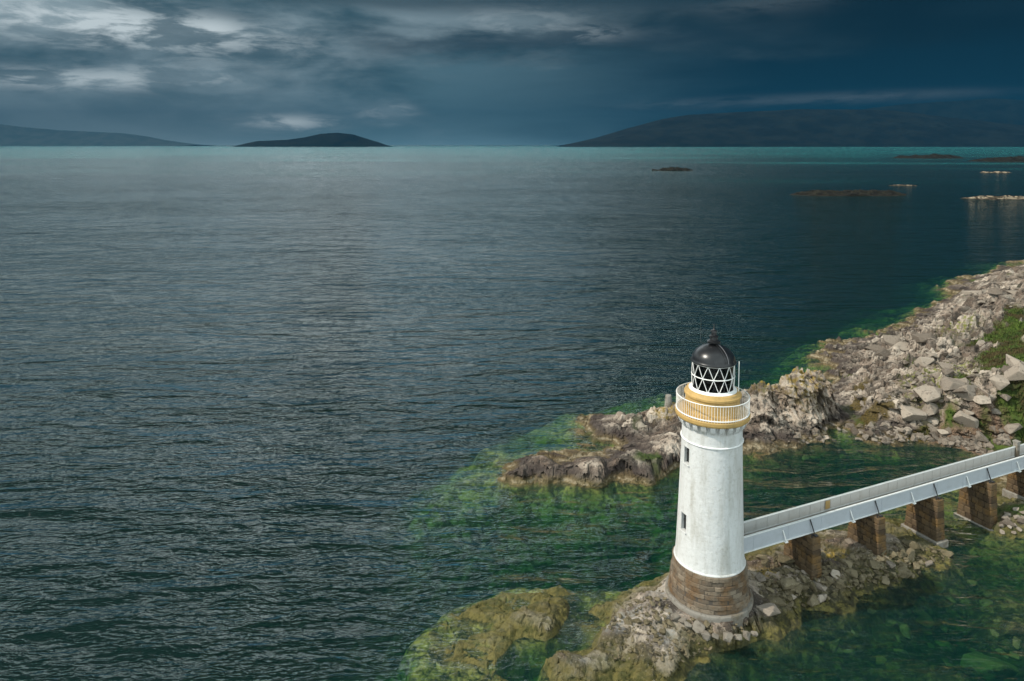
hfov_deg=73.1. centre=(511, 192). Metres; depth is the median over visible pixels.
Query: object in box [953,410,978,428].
boulder
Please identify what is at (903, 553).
boulder
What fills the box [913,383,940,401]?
boulder
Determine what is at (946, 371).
boulder
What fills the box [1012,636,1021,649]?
boulder
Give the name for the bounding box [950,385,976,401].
boulder
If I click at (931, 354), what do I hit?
boulder
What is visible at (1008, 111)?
hills
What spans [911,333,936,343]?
boulder
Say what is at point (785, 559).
boulder
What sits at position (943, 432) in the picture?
boulder
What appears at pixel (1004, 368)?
boulder
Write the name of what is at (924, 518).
bridge pier
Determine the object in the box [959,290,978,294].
boulder
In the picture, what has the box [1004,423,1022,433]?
boulder
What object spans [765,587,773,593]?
boulder
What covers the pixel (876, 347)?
boulder
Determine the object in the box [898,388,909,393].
boulder
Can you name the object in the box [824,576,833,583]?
boulder
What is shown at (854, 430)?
boulder
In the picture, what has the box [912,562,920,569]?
boulder
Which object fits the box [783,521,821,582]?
bridge pier
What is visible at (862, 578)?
boulder
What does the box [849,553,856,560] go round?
boulder
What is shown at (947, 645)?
boulder
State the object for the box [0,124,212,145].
hills
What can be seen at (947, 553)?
boulder
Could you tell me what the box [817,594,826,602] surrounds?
boulder
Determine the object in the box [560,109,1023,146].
hills
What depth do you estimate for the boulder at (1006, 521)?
67.65 m
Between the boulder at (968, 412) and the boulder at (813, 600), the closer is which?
the boulder at (813, 600)
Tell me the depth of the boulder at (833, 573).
58.83 m
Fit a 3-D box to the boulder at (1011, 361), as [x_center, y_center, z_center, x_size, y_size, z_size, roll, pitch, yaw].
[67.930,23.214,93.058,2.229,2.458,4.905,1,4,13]
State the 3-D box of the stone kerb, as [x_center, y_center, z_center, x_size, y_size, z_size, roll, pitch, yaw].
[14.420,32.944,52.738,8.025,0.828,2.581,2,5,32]
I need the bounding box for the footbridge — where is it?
[744,439,1023,553]
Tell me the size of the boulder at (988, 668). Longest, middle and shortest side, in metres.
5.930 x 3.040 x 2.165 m
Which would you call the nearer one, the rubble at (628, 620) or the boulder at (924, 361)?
the rubble at (628, 620)
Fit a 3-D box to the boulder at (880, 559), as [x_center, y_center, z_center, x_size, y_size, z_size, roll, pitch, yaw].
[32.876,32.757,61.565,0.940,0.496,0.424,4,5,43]
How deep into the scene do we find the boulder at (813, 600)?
56.63 m
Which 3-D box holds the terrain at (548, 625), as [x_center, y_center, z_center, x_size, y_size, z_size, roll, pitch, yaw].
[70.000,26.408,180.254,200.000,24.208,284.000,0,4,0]
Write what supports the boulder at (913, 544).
on the terrain at (548, 625)
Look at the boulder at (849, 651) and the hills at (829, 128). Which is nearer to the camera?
the boulder at (849, 651)
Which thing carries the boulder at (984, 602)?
on the terrain at (548, 625)
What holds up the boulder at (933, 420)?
on the terrain at (548, 625)
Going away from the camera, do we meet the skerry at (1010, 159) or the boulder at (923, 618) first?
the boulder at (923, 618)
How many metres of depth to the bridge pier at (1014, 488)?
73.44 m
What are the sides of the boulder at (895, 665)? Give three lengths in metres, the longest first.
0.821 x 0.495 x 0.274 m
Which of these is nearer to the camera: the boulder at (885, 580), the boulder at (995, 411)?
the boulder at (885, 580)
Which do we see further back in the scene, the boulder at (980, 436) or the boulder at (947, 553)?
the boulder at (980, 436)
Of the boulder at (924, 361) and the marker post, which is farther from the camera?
the boulder at (924, 361)
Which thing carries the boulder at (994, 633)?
on the terrain at (548, 625)
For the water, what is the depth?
299.07 m
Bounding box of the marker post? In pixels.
[664,394,671,407]
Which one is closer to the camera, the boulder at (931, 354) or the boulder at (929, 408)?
the boulder at (929, 408)
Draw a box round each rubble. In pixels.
[601,542,950,662]
[788,271,1019,454]
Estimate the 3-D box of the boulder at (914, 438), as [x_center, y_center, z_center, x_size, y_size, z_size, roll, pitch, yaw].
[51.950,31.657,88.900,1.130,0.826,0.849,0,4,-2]
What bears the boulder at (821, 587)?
on the terrain at (548, 625)
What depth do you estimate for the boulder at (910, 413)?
90.64 m
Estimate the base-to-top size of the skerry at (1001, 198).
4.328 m
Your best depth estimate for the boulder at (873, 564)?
60.96 m
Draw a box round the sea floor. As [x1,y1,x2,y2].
[0,150,1023,680]
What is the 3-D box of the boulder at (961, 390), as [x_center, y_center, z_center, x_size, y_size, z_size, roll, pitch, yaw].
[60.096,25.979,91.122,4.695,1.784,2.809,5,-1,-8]
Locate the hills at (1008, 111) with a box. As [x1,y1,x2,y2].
[862,99,1023,124]
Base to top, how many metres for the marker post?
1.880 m
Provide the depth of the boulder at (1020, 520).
67.83 m
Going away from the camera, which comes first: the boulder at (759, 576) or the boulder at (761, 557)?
the boulder at (759, 576)
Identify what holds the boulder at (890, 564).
on the terrain at (548, 625)
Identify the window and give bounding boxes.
[679,510,686,534]
[682,445,689,466]
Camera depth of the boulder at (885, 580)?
59.51 m
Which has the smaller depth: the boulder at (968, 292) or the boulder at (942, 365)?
the boulder at (942, 365)
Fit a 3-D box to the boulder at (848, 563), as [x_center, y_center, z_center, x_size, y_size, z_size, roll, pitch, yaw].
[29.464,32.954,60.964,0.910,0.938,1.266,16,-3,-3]
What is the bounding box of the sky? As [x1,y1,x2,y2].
[0,0,1023,144]
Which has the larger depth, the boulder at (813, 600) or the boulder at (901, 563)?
the boulder at (901, 563)
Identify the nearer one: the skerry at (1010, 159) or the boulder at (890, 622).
the boulder at (890, 622)
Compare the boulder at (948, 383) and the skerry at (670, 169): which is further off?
the skerry at (670, 169)
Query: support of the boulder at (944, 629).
on the terrain at (548, 625)
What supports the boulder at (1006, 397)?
on the terrain at (548, 625)
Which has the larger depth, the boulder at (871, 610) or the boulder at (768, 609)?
the boulder at (871, 610)
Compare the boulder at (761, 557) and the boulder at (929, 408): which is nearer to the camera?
the boulder at (761, 557)
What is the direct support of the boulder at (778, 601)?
on the terrain at (548, 625)
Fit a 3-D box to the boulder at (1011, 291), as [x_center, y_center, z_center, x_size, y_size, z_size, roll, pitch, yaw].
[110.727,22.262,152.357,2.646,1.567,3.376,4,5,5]
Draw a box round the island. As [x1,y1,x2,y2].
[233,133,392,146]
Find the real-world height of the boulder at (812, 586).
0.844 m
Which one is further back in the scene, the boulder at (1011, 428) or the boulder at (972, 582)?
the boulder at (1011, 428)
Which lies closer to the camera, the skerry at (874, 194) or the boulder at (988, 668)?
the boulder at (988, 668)
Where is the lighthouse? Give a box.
[665,324,753,628]
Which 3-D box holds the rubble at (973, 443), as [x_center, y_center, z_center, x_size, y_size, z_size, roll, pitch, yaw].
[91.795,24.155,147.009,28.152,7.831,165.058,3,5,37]
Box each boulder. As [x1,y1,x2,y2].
[755,572,765,581]
[756,554,768,560]
[756,603,780,616]
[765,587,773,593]
[767,597,786,606]
[777,554,794,565]
[780,577,798,589]
[795,584,802,595]
[799,575,805,582]
[802,455,808,459]
[807,594,819,606]
[809,580,816,590]
[815,582,826,590]
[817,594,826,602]
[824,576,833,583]
[830,569,839,578]
[830,638,839,652]
[836,581,845,588]
[840,559,851,568]
[843,649,854,654]
[844,568,857,578]
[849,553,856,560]
[850,427,857,434]
[851,630,858,636]
[853,456,861,459]
[859,574,864,582]
[864,344,883,351]
[867,607,876,613]
[868,559,881,569]
[873,569,881,576]
[874,348,890,357]
[875,655,886,664]
[876,555,884,561]
[881,441,891,444]
[882,575,889,584]
[883,335,899,345]
[885,561,895,567]
[885,618,898,626]
[889,341,909,351]
[889,550,896,555]
[892,661,899,668]
[894,648,910,659]
[897,560,906,566]
[897,622,910,638]
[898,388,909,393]
[898,566,911,577]
[900,405,926,421]
[900,550,907,556]
[902,540,920,548]
[905,547,914,561]
[910,434,917,441]
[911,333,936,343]
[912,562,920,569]
[913,357,933,366]
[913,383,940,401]
[916,609,933,628]
[917,555,926,560]
[922,402,938,415]
[925,352,938,357]
[925,560,932,566]
[926,417,938,424]
[931,371,940,377]
[934,640,953,652]
[937,361,953,368]
[937,429,948,435]
[939,549,953,556]
[940,376,968,390]
[940,625,947,632]
[941,368,953,374]
[941,658,957,669]
[944,595,955,603]
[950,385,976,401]
[952,382,975,392]
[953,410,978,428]
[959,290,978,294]
[960,651,1018,680]
[962,409,973,414]
[966,579,977,585]
[973,395,990,403]
[974,430,987,441]
[979,599,992,605]
[988,287,1002,294]
[989,375,1009,390]
[989,629,998,636]
[991,408,1000,414]
[995,648,1008,658]
[999,394,1011,400]
[999,518,1015,526]
[1001,365,1011,373]
[1001,515,1010,520]
[1004,361,1023,380]
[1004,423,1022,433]
[1006,290,1017,294]
[1006,354,1023,365]
[1009,651,1020,659]
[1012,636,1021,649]
[1017,518,1023,523]
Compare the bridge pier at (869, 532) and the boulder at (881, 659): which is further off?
the bridge pier at (869, 532)
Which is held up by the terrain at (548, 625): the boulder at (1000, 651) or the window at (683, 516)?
the boulder at (1000, 651)
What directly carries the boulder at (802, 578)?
on the terrain at (548, 625)
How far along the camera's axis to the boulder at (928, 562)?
62.18 m
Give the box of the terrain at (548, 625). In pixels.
[182,239,1023,680]
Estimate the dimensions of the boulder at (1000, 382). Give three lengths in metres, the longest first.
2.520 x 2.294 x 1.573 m
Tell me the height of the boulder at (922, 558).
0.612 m
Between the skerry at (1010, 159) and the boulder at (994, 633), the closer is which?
the boulder at (994, 633)
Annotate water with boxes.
[0,145,1023,672]
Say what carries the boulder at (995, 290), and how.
on the terrain at (548, 625)
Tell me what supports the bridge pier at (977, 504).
on the terrain at (548, 625)
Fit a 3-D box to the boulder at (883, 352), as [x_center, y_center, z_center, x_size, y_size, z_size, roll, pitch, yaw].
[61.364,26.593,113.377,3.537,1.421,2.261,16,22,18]
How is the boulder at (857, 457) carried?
on the terrain at (548, 625)
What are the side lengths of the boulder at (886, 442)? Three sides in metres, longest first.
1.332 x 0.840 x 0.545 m
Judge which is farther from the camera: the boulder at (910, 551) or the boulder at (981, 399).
the boulder at (981, 399)
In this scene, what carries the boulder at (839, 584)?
on the terrain at (548, 625)
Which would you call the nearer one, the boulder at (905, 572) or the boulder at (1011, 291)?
the boulder at (905, 572)
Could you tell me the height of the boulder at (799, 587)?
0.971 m
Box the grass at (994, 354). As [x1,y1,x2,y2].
[687,286,1023,444]
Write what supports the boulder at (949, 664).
on the terrain at (548, 625)
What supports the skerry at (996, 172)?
in the water
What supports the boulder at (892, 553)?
on the terrain at (548, 625)
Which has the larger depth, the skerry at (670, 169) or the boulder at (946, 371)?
the skerry at (670, 169)
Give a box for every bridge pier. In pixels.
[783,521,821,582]
[847,502,888,556]
[901,487,948,547]
[953,472,997,530]
[1002,469,1023,499]
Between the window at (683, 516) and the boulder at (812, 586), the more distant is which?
the boulder at (812, 586)
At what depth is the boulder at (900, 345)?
118.64 m
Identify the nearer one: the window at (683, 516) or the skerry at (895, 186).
the window at (683, 516)
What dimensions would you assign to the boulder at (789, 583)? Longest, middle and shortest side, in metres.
1.420 x 1.069 x 0.918 m
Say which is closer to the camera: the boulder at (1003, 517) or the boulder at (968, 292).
the boulder at (1003, 517)
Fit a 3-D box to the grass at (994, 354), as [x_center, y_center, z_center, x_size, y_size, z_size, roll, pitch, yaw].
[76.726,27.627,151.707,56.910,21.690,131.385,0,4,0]
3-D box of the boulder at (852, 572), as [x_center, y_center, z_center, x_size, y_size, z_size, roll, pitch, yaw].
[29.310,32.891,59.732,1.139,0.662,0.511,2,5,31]
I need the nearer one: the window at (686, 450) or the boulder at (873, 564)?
the window at (686, 450)
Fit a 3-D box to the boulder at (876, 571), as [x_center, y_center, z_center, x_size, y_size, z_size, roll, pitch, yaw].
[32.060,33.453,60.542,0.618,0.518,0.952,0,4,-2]
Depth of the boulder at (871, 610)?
56.95 m
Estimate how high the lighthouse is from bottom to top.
23.300 m
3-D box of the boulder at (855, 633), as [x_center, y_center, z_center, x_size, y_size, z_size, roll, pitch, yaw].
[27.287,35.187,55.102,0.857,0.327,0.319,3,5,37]
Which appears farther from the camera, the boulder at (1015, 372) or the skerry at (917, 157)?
the skerry at (917, 157)
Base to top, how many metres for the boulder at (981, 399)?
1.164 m
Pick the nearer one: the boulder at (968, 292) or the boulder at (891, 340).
the boulder at (891, 340)
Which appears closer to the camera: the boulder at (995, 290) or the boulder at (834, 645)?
the boulder at (834, 645)
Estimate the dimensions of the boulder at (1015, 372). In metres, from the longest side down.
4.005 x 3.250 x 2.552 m
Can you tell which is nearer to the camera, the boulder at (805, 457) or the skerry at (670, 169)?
the boulder at (805, 457)
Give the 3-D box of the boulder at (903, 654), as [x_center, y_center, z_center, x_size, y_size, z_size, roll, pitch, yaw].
[30.471,36.207,54.208,1.554,0.452,0.654,3,10,22]
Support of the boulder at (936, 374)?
on the terrain at (548, 625)
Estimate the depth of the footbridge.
63.89 m
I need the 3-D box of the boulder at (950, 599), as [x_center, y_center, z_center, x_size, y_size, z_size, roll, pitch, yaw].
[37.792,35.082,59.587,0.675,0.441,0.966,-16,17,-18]
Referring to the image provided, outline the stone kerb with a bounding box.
[658,595,757,642]
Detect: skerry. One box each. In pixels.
[650,167,693,171]
[783,189,913,198]
[888,185,917,187]
[894,154,970,160]
[955,156,1023,163]
[955,195,1023,202]
[977,171,1016,174]
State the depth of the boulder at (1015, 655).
53.09 m
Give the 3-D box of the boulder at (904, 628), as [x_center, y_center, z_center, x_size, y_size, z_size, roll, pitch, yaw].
[32.261,35.899,56.772,1.002,0.630,1.571,-1,18,22]
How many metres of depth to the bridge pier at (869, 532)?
62.50 m
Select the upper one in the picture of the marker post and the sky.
the sky
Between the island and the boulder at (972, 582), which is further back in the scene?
the island

